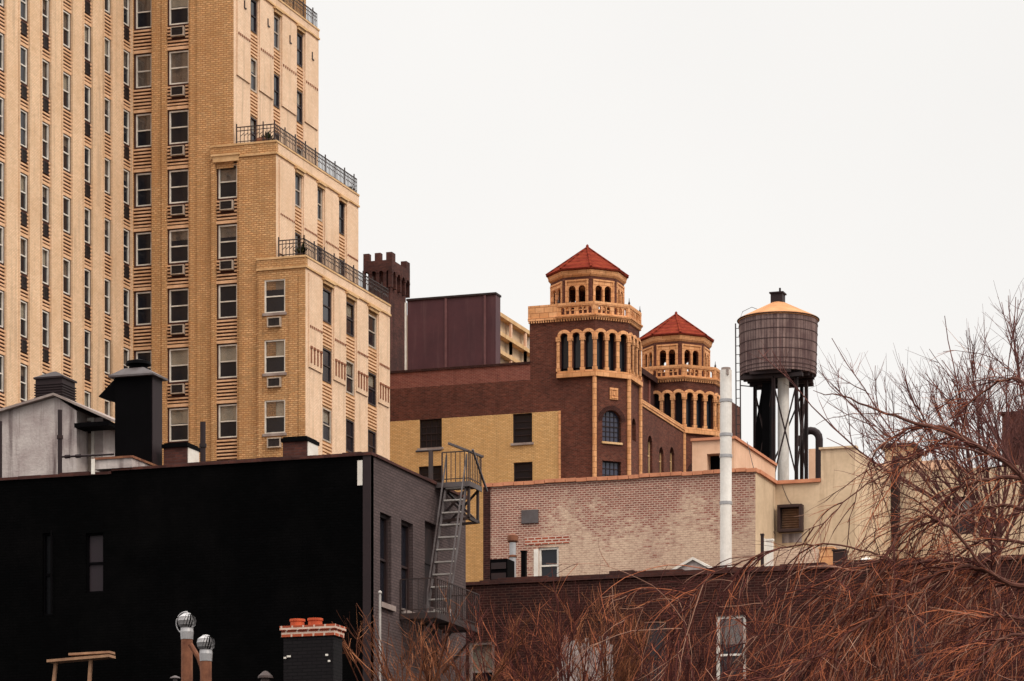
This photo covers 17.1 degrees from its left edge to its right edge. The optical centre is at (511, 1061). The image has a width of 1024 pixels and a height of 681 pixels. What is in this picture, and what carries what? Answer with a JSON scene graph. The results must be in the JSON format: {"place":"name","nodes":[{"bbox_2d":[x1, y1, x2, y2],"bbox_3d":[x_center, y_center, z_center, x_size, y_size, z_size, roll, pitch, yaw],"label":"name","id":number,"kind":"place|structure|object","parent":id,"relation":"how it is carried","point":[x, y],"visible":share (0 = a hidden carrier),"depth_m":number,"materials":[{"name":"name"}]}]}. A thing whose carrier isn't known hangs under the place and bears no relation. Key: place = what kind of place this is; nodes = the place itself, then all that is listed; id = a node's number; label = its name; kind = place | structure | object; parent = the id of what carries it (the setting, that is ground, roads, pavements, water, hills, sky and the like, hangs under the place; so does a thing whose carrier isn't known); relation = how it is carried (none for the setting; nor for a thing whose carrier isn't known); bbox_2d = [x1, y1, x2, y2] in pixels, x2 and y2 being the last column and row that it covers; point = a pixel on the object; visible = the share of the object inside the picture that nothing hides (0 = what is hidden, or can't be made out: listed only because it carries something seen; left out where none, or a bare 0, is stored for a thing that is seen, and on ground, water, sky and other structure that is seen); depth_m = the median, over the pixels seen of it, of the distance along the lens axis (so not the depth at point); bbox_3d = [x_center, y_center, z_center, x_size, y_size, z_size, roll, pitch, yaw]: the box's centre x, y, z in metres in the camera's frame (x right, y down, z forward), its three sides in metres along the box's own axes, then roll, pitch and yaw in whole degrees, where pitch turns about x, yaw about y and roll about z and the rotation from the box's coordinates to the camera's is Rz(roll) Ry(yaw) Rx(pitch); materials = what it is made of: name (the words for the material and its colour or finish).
{"place":"outdoors","nodes":[
{"label":"outdoors","id":0,"kind":"place"},
{"bbox_2d":[363,252,409,370],"bbox_3d":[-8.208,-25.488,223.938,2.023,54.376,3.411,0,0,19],"label":"castle tower","id":1,"kind":"structure","parent":0,"point":[391,274],"depth_m":222.95,"materials":[{"name":"brick"}]},
{"bbox_2d":[500,312,529,362],"bbox_3d":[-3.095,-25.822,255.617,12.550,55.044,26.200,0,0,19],"label":"terraced building","id":2,"kind":"structure","parent":0,"point":[514,341],"depth_m":246.17,"materials":[{"name":"paint"}]},
{"bbox_2d":[390,244,739,645],"bbox_3d":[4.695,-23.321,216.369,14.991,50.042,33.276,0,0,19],"label":"brick building","id":3,"kind":"structure","parent":0,"point":[582,393],"depth_m":200.94,"materials":[{"name":"brick"}]},
{"bbox_2d":[419,466,440,482],"bbox_3d":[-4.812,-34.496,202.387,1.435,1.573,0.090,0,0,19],"label":"window","id":4,"kind":"structure","parent":3,"relation":"in","point":[423,471],"depth_m":202.30,"materials":[{"name":"glass"}]},
{"bbox_2d":[420,418,441,447],"bbox_3d":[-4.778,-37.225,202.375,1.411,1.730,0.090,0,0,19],"label":"window","id":5,"kind":"structure","parent":3,"relation":"in","point":[430,429],"depth_m":202.40,"materials":[{"name":"glass"}]},
{"bbox_2d":[405,292,500,369],"bbox_3d":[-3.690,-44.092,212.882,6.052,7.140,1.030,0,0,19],"label":"roof enclosure","id":6,"kind":"object","parent":3,"relation":"on","point":[452,331],"visible":0.71,"depth_m":212.43,"materials":[{"name":"metal"}]},
{"bbox_2d":[513,413,531,442],"bbox_3d":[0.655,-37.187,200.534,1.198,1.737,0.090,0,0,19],"label":"window","id":7,"kind":"structure","parent":3,"relation":"in","point":[522,423],"depth_m":200.58,"materials":[{"name":"glass"}]},
{"bbox_2d":[514,462,531,481],"bbox_3d":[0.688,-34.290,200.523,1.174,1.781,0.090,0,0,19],"label":"window","id":8,"kind":"structure","parent":3,"relation":"in","point":[522,471],"depth_m":200.58,"materials":[{"name":"glass"}]},
{"bbox_2d":[306,0,1023,479],"label":"sky","id":9,"kind":"structure","parent":0,"point":[861,161],"materials":[{"name":"white"}]},
{"bbox_2d":[774,546,841,565],"bbox_3d":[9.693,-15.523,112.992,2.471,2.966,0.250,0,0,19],"label":"flaking wall","id":10,"kind":"structure","parent":0,"point":[781,559],"depth_m":112.97,"materials":[{"name":"paint"}]},
{"bbox_2d":[878,456,1023,558],"bbox_3d":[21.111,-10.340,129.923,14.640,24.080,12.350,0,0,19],"label":"stucco building","id":11,"kind":"structure","parent":0,"point":[948,472],"depth_m":125.55,"materials":[{"name":"concrete"}]},
{"label":"ground","id":12,"kind":"structure","parent":0,"visible":0},
{"bbox_2d":[0,0,390,464],"bbox_3d":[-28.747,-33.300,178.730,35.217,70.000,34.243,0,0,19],"label":"apartment building","id":13,"kind":"structure","parent":12,"relation":"on","point":[164,212],"depth_m":179.39,"materials":[{"name":"beige brick"}]},
{"bbox_2d":[20,46,26,84],"bbox_3d":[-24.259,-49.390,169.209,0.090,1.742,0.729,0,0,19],"label":"window","id":14,"kind":"structure","parent":13,"relation":"in","point":[23,52],"depth_m":169.36,"materials":[{"name":"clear glass"}]},
{"bbox_2d":[20,109,26,147],"bbox_3d":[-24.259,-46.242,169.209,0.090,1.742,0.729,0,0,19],"label":"window","id":15,"kind":"structure","parent":13,"relation":"in","point":[23,115],"depth_m":169.36,"materials":[{"name":"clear glass"}]},
{"bbox_2d":[20,173,26,210],"bbox_3d":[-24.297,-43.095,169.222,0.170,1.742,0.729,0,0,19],"label":"window","id":16,"kind":"structure","parent":13,"relation":"in","point":[23,195],"depth_m":169.36,"materials":[{"name":"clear glass"}]},
{"bbox_2d":[20,237,26,274],"bbox_3d":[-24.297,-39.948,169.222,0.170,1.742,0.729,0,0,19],"label":"window","id":17,"kind":"structure","parent":13,"relation":"in","point":[23,259],"depth_m":169.40,"materials":[{"name":"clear glass"}]},
{"bbox_2d":[20,300,26,337],"bbox_3d":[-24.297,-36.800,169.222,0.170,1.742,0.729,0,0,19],"label":"window","id":18,"kind":"structure","parent":13,"relation":"in","point":[23,322],"depth_m":169.40,"materials":[{"name":"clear glass"}]},
{"bbox_2d":[20,364,26,400],"bbox_3d":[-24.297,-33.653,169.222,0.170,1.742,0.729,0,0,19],"label":"window","id":19,"kind":"structure","parent":13,"relation":"in","point":[23,380],"depth_m":169.36,"materials":[{"name":"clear glass"}]},
{"bbox_2d":[42,59,47,96],"bbox_3d":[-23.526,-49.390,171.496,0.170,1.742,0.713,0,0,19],"label":"window","id":20,"kind":"structure","parent":13,"relation":"in","point":[44,80],"depth_m":171.61,"materials":[{"name":"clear glass"}]},
{"bbox_2d":[42,122,47,159],"bbox_3d":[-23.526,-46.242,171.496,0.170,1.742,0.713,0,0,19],"label":"window","id":21,"kind":"structure","parent":13,"relation":"in","point":[44,143],"depth_m":171.61,"materials":[{"name":"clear glass"}]},
{"bbox_2d":[42,185,47,221],"bbox_3d":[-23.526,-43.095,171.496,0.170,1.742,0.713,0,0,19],"label":"window","id":22,"kind":"structure","parent":13,"relation":"in","point":[44,200],"depth_m":171.61,"materials":[{"name":"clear glass"}]},
{"bbox_2d":[42,310,47,347],"bbox_3d":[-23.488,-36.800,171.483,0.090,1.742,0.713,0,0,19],"label":"window","id":23,"kind":"structure","parent":13,"relation":"in","point":[44,314],"depth_m":171.57,"materials":[{"name":"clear glass"}]},
{"bbox_2d":[63,10,69,48],"bbox_3d":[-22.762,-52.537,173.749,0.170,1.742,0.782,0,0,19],"label":"window","id":24,"kind":"structure","parent":13,"relation":"in","point":[66,33],"depth_m":173.91,"materials":[{"name":"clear glass"}]},
{"bbox_2d":[63,72,69,109],"bbox_3d":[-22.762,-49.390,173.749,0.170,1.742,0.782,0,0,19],"label":"window","id":25,"kind":"structure","parent":13,"relation":"in","point":[66,94],"depth_m":173.97,"materials":[{"name":"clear glass"}]},
{"bbox_2d":[63,134,69,171],"bbox_3d":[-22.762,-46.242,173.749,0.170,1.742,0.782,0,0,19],"label":"window","id":26,"kind":"structure","parent":13,"relation":"in","point":[66,151],"depth_m":173.89,"materials":[{"name":"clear glass"}]},
{"bbox_2d":[63,196,69,233],"bbox_3d":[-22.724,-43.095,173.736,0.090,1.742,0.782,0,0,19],"label":"window","id":27,"kind":"structure","parent":13,"relation":"in","point":[66,202],"depth_m":173.89,"materials":[{"name":"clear glass"}]},
{"bbox_2d":[63,258,69,294],"bbox_3d":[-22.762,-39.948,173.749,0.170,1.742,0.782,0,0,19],"label":"window","id":28,"kind":"structure","parent":13,"relation":"in","point":[66,280],"depth_m":173.93,"materials":[{"name":"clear glass"}]},
{"bbox_2d":[63,320,69,356],"bbox_3d":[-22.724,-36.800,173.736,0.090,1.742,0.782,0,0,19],"label":"window","id":29,"kind":"structure","parent":13,"relation":"in","point":[66,325],"depth_m":173.89,"materials":[{"name":"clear glass"}]},
{"bbox_2d":[136,0,150,28],"bbox_3d":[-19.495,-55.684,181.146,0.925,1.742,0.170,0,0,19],"label":"window","id":30,"kind":"structure","parent":13,"relation":"in","point":[143,7],"depth_m":181.17,"materials":[{"name":"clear glass"}]},
{"bbox_2d":[136,54,150,87],"bbox_3d":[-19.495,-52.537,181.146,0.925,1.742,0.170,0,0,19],"label":"window","id":31,"kind":"structure","parent":13,"relation":"in","point":[143,64],"depth_m":181.21,"materials":[{"name":"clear glass"}]},
{"bbox_2d":[136,113,150,146],"bbox_3d":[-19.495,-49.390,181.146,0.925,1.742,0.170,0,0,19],"label":"window","id":32,"kind":"structure","parent":13,"relation":"in","point":[143,123],"depth_m":181.17,"materials":[{"name":"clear glass"}]},
{"bbox_2d":[136,173,150,206],"bbox_3d":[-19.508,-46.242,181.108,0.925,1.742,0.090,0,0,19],"label":"window","id":33,"kind":"structure","parent":13,"relation":"in","point":[143,181],"depth_m":181.17,"materials":[{"name":"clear glass"}]},
{"bbox_2d":[136,232,150,265],"bbox_3d":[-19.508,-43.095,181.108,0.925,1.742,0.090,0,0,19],"label":"window","id":34,"kind":"structure","parent":13,"relation":"in","point":[143,240],"depth_m":181.17,"materials":[{"name":"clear glass"}]},
{"bbox_2d":[136,291,150,324],"bbox_3d":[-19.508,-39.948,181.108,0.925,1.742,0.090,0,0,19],"label":"window","id":35,"kind":"structure","parent":13,"relation":"in","point":[143,299],"depth_m":181.17,"materials":[{"name":"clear glass"}]},
{"bbox_2d":[169,0,187,24],"bbox_3d":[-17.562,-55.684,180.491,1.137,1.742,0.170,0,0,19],"label":"window","id":36,"kind":"structure","parent":13,"relation":"in","point":[178,14],"depth_m":180.51,"materials":[{"name":"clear glass"}]},
{"bbox_2d":[169,50,187,84],"bbox_3d":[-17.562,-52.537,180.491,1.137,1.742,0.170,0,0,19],"label":"window","id":37,"kind":"structure","parent":13,"relation":"in","point":[179,68],"depth_m":180.55,"materials":[{"name":"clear glass"}]},
{"bbox_2d":[169,110,187,143],"bbox_3d":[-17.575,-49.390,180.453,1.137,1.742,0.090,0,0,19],"label":"window","id":38,"kind":"structure","parent":13,"relation":"in","point":[178,120],"depth_m":180.51,"materials":[{"name":"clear glass"}]},
{"bbox_2d":[169,169,187,203],"bbox_3d":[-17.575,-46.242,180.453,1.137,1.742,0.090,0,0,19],"label":"window","id":39,"kind":"structure","parent":13,"relation":"in","point":[178,179],"depth_m":180.51,"materials":[{"name":"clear glass"}]},
{"bbox_2d":[169,229,187,262],"bbox_3d":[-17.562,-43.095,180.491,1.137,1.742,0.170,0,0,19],"label":"window","id":40,"kind":"structure","parent":13,"relation":"in","point":[178,247],"depth_m":180.51,"materials":[{"name":"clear glass"}]},
{"bbox_2d":[169,289,187,322],"bbox_3d":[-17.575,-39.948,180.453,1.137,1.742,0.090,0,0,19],"label":"window","id":41,"kind":"structure","parent":13,"relation":"in","point":[178,298],"depth_m":180.51,"materials":[{"name":"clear glass"}]},
{"bbox_2d":[169,348,187,381],"bbox_3d":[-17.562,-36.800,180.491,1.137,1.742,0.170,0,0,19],"label":"window","id":42,"kind":"structure","parent":13,"relation":"in","point":[178,371],"depth_m":180.55,"materials":[{"name":"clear glass"}]},
{"bbox_2d":[169,408,187,441],"bbox_3d":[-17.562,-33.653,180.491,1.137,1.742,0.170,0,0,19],"label":"window","id":43,"kind":"structure","parent":13,"relation":"in","point":[178,430],"depth_m":180.51,"materials":[{"name":"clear glass"}]},
{"bbox_2d":[219,165,236,198],"bbox_3d":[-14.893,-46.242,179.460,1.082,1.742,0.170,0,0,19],"label":"window","id":44,"kind":"structure","parent":13,"relation":"in","point":[227,176],"depth_m":179.49,"materials":[{"name":"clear glass"}]},
{"bbox_2d":[219,224,236,258],"bbox_3d":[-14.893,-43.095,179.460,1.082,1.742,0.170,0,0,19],"label":"window","id":45,"kind":"structure","parent":13,"relation":"in","point":[227,234],"depth_m":179.49,"materials":[{"name":"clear glass"}]},
{"bbox_2d":[219,284,236,317],"bbox_3d":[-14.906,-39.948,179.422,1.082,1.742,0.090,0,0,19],"label":"window","id":46,"kind":"structure","parent":13,"relation":"in","point":[227,293],"depth_m":179.45,"materials":[{"name":"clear glass"}]},
{"bbox_2d":[219,344,236,377],"bbox_3d":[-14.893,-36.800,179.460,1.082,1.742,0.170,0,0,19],"label":"window","id":47,"kind":"structure","parent":13,"relation":"in","point":[227,355],"depth_m":179.49,"materials":[{"name":"clear glass"}]},
{"bbox_2d":[219,404,236,437],"bbox_3d":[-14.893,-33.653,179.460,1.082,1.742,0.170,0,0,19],"label":"window","id":48,"kind":"structure","parent":13,"relation":"in","point":[227,415],"depth_m":179.49,"materials":[{"name":"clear glass"}]},
{"bbox_2d":[251,0,256,34],"bbox_3d":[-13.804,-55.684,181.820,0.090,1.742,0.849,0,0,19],"label":"narrow window","id":49,"kind":"structure","parent":13,"relation":"in","point":[253,3],"depth_m":181.97,"materials":[{"name":"glass"}]},
{"bbox_2d":[265,279,284,312],"bbox_3d":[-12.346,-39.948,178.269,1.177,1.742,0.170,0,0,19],"label":"window","id":50,"kind":"structure","parent":13,"relation":"in","point":[274,299],"depth_m":178.27,"materials":[{"name":"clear glass"}]},
{"bbox_2d":[265,339,284,372],"bbox_3d":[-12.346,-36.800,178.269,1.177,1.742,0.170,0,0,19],"label":"window","id":51,"kind":"structure","parent":13,"relation":"in","point":[273,364],"depth_m":178.27,"materials":[{"name":"clear glass"}]},
{"bbox_2d":[265,399,284,433],"bbox_3d":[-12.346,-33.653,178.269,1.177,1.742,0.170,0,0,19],"label":"window","id":52,"kind":"structure","parent":13,"relation":"in","point":[274,424],"depth_m":178.27,"materials":[{"name":"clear glass"}]},
{"bbox_2d":[295,173,300,208],"bbox_3d":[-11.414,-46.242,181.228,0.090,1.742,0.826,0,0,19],"label":"narrow window","id":53,"kind":"structure","parent":13,"relation":"in","point":[297,177],"depth_m":181.39,"materials":[{"name":"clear glass"}]},
{"bbox_2d":[322,347,330,383],"bbox_3d":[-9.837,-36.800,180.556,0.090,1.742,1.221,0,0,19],"label":"narrow window","id":54,"kind":"structure","parent":13,"relation":"in","point":[326,376],"depth_m":180.68,"materials":[{"name":"glass"}]},
{"bbox_2d":[322,407,330,443],"bbox_3d":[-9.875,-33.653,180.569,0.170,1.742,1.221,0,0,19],"label":"narrow window","id":55,"kind":"structure","parent":13,"relation":"in","point":[326,428],"depth_m":180.68,"materials":[{"name":"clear glass"}]},
{"bbox_2d":[323,288,330,324],"bbox_3d":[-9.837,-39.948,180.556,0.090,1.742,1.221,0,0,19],"label":"narrow window","id":56,"kind":"structure","parent":13,"relation":"in","point":[326,294],"depth_m":180.68,"materials":[{"name":"glass"}]},
{"bbox_2d":[346,301,353,337],"bbox_3d":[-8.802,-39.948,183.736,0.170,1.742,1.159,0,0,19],"label":"narrow window","id":57,"kind":"structure","parent":13,"relation":"in","point":[349,321],"depth_m":183.93,"materials":[{"name":"glass"}]},
{"bbox_2d":[346,360,353,395],"bbox_3d":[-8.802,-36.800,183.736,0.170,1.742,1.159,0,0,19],"label":"narrow window","id":58,"kind":"structure","parent":13,"relation":"in","point":[349,379],"depth_m":183.93,"materials":[{"name":"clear glass"}]},
{"bbox_2d":[346,418,353,451],"bbox_3d":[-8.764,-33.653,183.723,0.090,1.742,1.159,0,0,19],"label":"narrow window","id":59,"kind":"structure","parent":13,"relation":"in","point":[349,424],"depth_m":183.84,"materials":[{"name":"glass"}]},
{"bbox_2d":[368,314,375,349],"bbox_3d":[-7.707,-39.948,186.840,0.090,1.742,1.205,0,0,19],"label":"narrow window","id":60,"kind":"structure","parent":13,"relation":"in","point":[371,320],"depth_m":186.96,"materials":[{"name":"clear glass"}]},
{"bbox_2d":[368,371,375,406],"bbox_3d":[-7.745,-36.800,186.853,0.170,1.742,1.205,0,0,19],"label":"narrow window","id":61,"kind":"structure","parent":13,"relation":"in","point":[371,391],"depth_m":187.06,"materials":[{"name":"glass"}]},
{"bbox_2d":[0,452,466,680],"bbox_3d":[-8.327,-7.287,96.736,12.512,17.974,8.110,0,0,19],"label":"black building","id":62,"kind":"structure","parent":12,"relation":"on","point":[242,561],"depth_m":92.89,"materials":[{"name":"paint"}]},
{"bbox_2d":[44,533,52,615],"bbox_3d":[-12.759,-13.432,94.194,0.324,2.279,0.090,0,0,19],"label":"window","id":63,"kind":"structure","parent":62,"relation":"in","point":[46,535],"depth_m":94.22,"materials":[{"name":"black metal"}]},
{"bbox_2d":[0,371,114,477],"bbox_3d":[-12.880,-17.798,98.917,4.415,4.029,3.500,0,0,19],"label":"stair bulkhead","id":64,"kind":"object","parent":62,"relation":"on","point":[29,437],"visible":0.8,"depth_m":97.55,"materials":[{"name":"white paint"}]},
{"bbox_2d":[57,409,62,473],"bbox_3d":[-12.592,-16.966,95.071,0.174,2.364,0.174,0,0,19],"label":"vent pipe","id":65,"kind":"object","parent":62,"relation":"on","point":[59,436],"visible":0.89,"depth_m":95.02,"materials":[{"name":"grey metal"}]},
{"bbox_2d":[87,533,103,592],"bbox_3d":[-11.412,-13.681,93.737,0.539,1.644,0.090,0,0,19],"label":"window","id":66,"kind":"structure","parent":62,"relation":"in","point":[95,541],"depth_m":93.76,"materials":[{"name":"grey glass"}]},
{"bbox_2d":[91,359,167,473],"bbox_3d":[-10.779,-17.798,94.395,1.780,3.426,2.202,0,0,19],"label":"flue stack","id":67,"kind":"object","parent":62,"relation":"on","point":[133,391],"visible":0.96,"depth_m":94.57,"materials":[{"name":"black metal"}]},
{"bbox_2d":[162,442,199,464],"bbox_3d":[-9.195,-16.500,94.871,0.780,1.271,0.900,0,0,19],"label":"chimney","id":68,"kind":"object","parent":62,"relation":"on","point":[180,452],"visible":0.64,"depth_m":94.51,"materials":[{"name":"brick"}]},
{"bbox_2d":[199,422,206,461],"bbox_3d":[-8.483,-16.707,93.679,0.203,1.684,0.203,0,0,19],"label":"vent pipe","id":69,"kind":"object","parent":62,"relation":"on","point":[202,445],"visible":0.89,"depth_m":93.61,"materials":[{"name":"grey metal"}]},
{"bbox_2d":[281,436,319,456],"bbox_3d":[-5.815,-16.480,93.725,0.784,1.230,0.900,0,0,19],"label":"chimney","id":70,"kind":"object","parent":62,"relation":"on","point":[300,446],"visible":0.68,"depth_m":93.36,"materials":[{"name":"brick"}]},
{"bbox_2d":[380,514,387,602],"bbox_3d":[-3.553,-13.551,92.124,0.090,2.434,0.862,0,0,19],"label":"window","id":71,"kind":"structure","parent":62,"relation":"in","point":[383,519],"depth_m":92.44,"materials":[{"name":"glass"}]},
{"bbox_2d":[401,521,408,608],"bbox_3d":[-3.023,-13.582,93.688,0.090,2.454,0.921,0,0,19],"label":"window","id":72,"kind":"structure","parent":62,"relation":"in","point":[404,526],"depth_m":93.97,"materials":[{"name":"glass"}]},
{"bbox_2d":[425,523,432,606],"bbox_3d":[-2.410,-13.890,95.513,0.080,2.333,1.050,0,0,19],"label":"window","id":73,"kind":"structure","parent":62,"relation":"in","point":[428,528],"depth_m":95.61,"materials":[{"name":"glass"}]},
{"bbox_2d":[400,442,487,673],"bbox_3d":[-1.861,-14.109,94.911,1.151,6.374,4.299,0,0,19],"label":"fire escape","id":74,"kind":"object","parent":62,"relation":"attached to","point":[466,486],"visible":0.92,"depth_m":95.22,"materials":[{"name":"metal"}]},
{"bbox_2d":[332,585,469,680],"bbox_3d":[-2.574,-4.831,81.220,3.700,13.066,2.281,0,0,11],"label":"bare tree","id":75,"kind":"object","parent":12,"relation":"on","point":[380,658],"visible":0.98,"depth_m":81.32,"materials":[{"name":"brown plant"}]},
{"bbox_2d":[375,611,537,680],"bbox_3d":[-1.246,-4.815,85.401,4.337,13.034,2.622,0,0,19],"label":"bare tree","id":76,"kind":"object","parent":12,"relation":"on","point":[427,671],"visible":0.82,"depth_m":85.08,"materials":[{"name":"brown plant"}]},
{"bbox_2d":[425,581,592,680],"bbox_3d":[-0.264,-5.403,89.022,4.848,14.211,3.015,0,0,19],"label":"bare tree","id":77,"kind":"object","parent":12,"relation":"on","point":[514,653],"visible":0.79,"depth_m":89.18,"materials":[{"name":"brown plant"}]},
{"bbox_2d":[464,559,629,680],"bbox_3d":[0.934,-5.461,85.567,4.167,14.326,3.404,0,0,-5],"label":"bare tree","id":78,"kind":"object","parent":12,"relation":"on","point":[559,649],"visible":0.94,"depth_m":85.88,"materials":[{"name":"brown plant"}]},
{"bbox_2d":[517,575,675,680],"bbox_3d":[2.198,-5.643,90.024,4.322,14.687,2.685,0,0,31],"label":"bare tree","id":79,"kind":"object","parent":12,"relation":"on","point":[632,668],"visible":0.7,"depth_m":89.77,"materials":[{"name":"brown plant"}]},
{"bbox_2d":[600,591,747,680],"bbox_3d":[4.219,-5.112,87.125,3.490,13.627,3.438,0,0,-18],"label":"bare tree","id":80,"kind":"object","parent":12,"relation":"on","point":[689,677],"visible":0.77,"depth_m":86.72,"materials":[{"name":"brown plant"}]},
{"bbox_2d":[483,445,891,579],"bbox_3d":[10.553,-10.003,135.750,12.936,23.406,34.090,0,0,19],"label":"loft building","id":81,"kind":"structure","parent":12,"relation":"on","point":[641,522],"depth_m":120.45,"materials":[{"name":"brick"}]},
{"bbox_2d":[539,547,558,576],"bbox_3d":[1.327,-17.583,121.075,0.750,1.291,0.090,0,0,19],"label":"window","id":82,"kind":"structure","parent":81,"relation":"in","point":[549,554],"depth_m":121.10,"materials":[{"name":"white paint"}]},
{"bbox_2d":[691,436,776,478],"bbox_3d":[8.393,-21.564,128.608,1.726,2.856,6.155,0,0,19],"label":"penthouse","id":83,"kind":"object","parent":81,"relation":"on","point":[705,453],"visible":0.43,"depth_m":126.03,"materials":[{"name":"paint"}]},
{"bbox_2d":[735,288,819,480],"bbox_3d":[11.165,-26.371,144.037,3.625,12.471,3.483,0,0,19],"label":"water tank","id":84,"kind":"object","parent":81,"relation":"on","point":[776,318],"visible":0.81,"depth_m":143.02,"materials":[{"name":"brown wood"}]},
{"bbox_2d":[798,427,822,477],"bbox_3d":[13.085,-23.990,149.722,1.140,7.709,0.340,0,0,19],"label":"gooseneck vent","id":85,"kind":"object","parent":81,"relation":"on","point":[816,433],"visible":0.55,"depth_m":149.48,"materials":[{"name":"black metal"}]},
{"bbox_2d":[583,584,828,680],"bbox_3d":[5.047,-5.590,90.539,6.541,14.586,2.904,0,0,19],"label":"bare tree","id":86,"kind":"object","parent":12,"relation":"on","point":[742,653],"visible":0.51,"depth_m":90.56,"materials":[{"name":"brown plant"}]},
{"bbox_2d":[466,553,1023,680],"bbox_3d":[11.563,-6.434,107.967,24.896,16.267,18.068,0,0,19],"label":"building","id":87,"kind":"structure","parent":12,"relation":"on","point":[518,593],"depth_m":100.76,"materials":[{"name":"brick"}]},
{"bbox_2d":[469,641,494,680],"bbox_3d":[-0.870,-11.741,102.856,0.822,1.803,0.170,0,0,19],"label":"window","id":88,"kind":"structure","parent":87,"relation":"in","point":[484,644],"depth_m":102.90,"materials":[{"name":"glass"}]},
{"bbox_2d":[490,559,513,579],"bbox_3d":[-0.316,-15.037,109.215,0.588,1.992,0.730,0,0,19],"label":"condenser","id":89,"kind":"object","parent":87,"relation":"on","point":[501,568],"visible":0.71,"depth_m":108.90,"materials":[{"name":"black metal"}]},
{"bbox_2d":[507,533,517,576],"bbox_3d":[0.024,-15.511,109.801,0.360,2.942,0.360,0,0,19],"label":"vent pipe","id":90,"kind":"object","parent":87,"relation":"on","point":[512,539],"visible":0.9,"depth_m":109.70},
{"bbox_2d":[644,620,665,680],"bbox_3d":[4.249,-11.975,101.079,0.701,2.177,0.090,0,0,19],"label":"window","id":91,"kind":"structure","parent":87,"relation":"in","point":[661,638],"depth_m":101.11,"materials":[{"name":"metal"}]},
{"bbox_2d":[673,557,710,569],"bbox_3d":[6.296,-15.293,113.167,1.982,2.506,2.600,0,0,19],"label":"skylight","id":92,"kind":"object","parent":87,"relation":"on","point":[695,562],"visible":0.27,"depth_m":112.00,"materials":[{"name":"white paint"}]},
{"bbox_2d":[719,367,731,566],"bbox_3d":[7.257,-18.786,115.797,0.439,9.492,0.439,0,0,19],"label":"flue pipe","id":93,"kind":"object","parent":87,"relation":"on","point":[725,455],"visible":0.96,"depth_m":115.62,"materials":[{"name":"metal"}]},
{"bbox_2d":[716,615,745,680],"bbox_3d":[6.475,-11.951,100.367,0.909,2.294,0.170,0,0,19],"label":"window","id":94,"kind":"structure","parent":87,"relation":"in","point":[743,619],"depth_m":100.39,"materials":[{"name":"glass"}]},
{"bbox_2d":[818,546,836,564],"bbox_3d":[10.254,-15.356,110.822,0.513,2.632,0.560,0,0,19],"label":"clay box","id":95,"kind":"object","parent":87,"relation":"on","point":[825,558],"visible":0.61,"depth_m":110.57,"materials":[{"name":"ceramic"}]},
{"bbox_2d":[903,606,929,680],"bbox_3d":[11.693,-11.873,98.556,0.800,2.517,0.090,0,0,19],"label":"window","id":96,"kind":"structure","parent":87,"relation":"in","point":[922,606],"depth_m":98.57,"materials":[{"name":"metal"}]},
{"bbox_2d":[541,322,1023,680],"bbox_3d":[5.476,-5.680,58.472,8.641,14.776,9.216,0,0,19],"label":"weeping tree","id":97,"kind":"object","parent":12,"relation":"on","point":[912,572],"visible":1,"depth_m":57.06,"materials":[{"name":"brown plant"}]},
{"bbox_2d":[715,582,871,680],"bbox_3d":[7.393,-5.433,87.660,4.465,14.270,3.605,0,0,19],"label":"bare tree","id":98,"kind":"object","parent":12,"relation":"on","point":[761,633],"visible":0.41,"depth_m":88.18,"materials":[{"name":"brown plant"}]},
{"bbox_2d":[792,582,936,680],"bbox_3d":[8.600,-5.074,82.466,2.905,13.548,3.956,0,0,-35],"label":"bare tree","id":99,"kind":"object","parent":12,"relation":"on","point":[904,663],"visible":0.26,"depth_m":81.87,"materials":[{"name":"brown plant"}]},
{"bbox_2d":[744,280,1023,680],"bbox_3d":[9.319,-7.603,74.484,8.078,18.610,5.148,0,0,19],"label":"bare tree","id":100,"kind":"object","parent":12,"relation":"on","point":[979,429],"visible":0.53,"depth_m":74.99,"materials":[{"name":"brown plant"}]},
{"bbox_2d":[823,530,1023,680],"bbox_3d":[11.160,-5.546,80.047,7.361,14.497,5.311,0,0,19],"label":"bare tree","id":101,"kind":"object","parent":12,"relation":"on","point":[992,667],"visible":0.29,"depth_m":79.81,"materials":[{"name":"brown plant"}]},
{"bbox_2d":[829,543,1023,680],"bbox_3d":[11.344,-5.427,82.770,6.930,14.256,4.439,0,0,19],"label":"bare tree","id":102,"kind":"object","parent":12,"relation":"on","point":[1014,662],"visible":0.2,"depth_m":82.65,"materials":[{"name":"brown plant"}]},
{"bbox_2d":[923,278,1023,491],"bbox_3d":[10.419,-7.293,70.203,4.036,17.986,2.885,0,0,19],"label":"bare tree","id":103,"kind":"object","parent":12,"relation":"on","point":[1001,444],"visible":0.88,"depth_m":70.31,"materials":[{"name":"brown plant"}]},
{"bbox_3d":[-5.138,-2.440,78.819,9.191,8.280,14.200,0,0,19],"label":"row house","id":104,"kind":"object","parent":12,"relation":"on","visible":0},
{"bbox_2d":[47,651,115,680],"bbox_3d":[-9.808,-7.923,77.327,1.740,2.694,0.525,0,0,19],"label":"board trestle","id":105,"kind":"object","parent":104,"relation":"on","point":[90,657],"visible":1,"depth_m":77.16,"materials":[{"name":"brown wood"}]},
{"bbox_2d":[176,611,195,680],"bbox_3d":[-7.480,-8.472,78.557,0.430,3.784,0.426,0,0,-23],"label":"turbine vent","id":106,"kind":"object","parent":104,"relation":"on","point":[186,622],"visible":1,"depth_m":78.44,"materials":[{"name":"silver metal"}]},
{"bbox_2d":[197,635,214,680],"bbox_3d":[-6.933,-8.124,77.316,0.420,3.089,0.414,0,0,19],"label":"turbine vent","id":107,"kind":"object","parent":104,"relation":"on","point":[205,644],"visible":1,"depth_m":77.20,"materials":[{"name":"silver metal"}]},
{"bbox_2d":[280,618,345,680],"bbox_3d":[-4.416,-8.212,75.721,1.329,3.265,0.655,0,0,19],"label":"chimney","id":108,"kind":"object","parent":104,"relation":"on","point":[313,650],"visible":1,"depth_m":75.47,"materials":[{"name":"black brick"}]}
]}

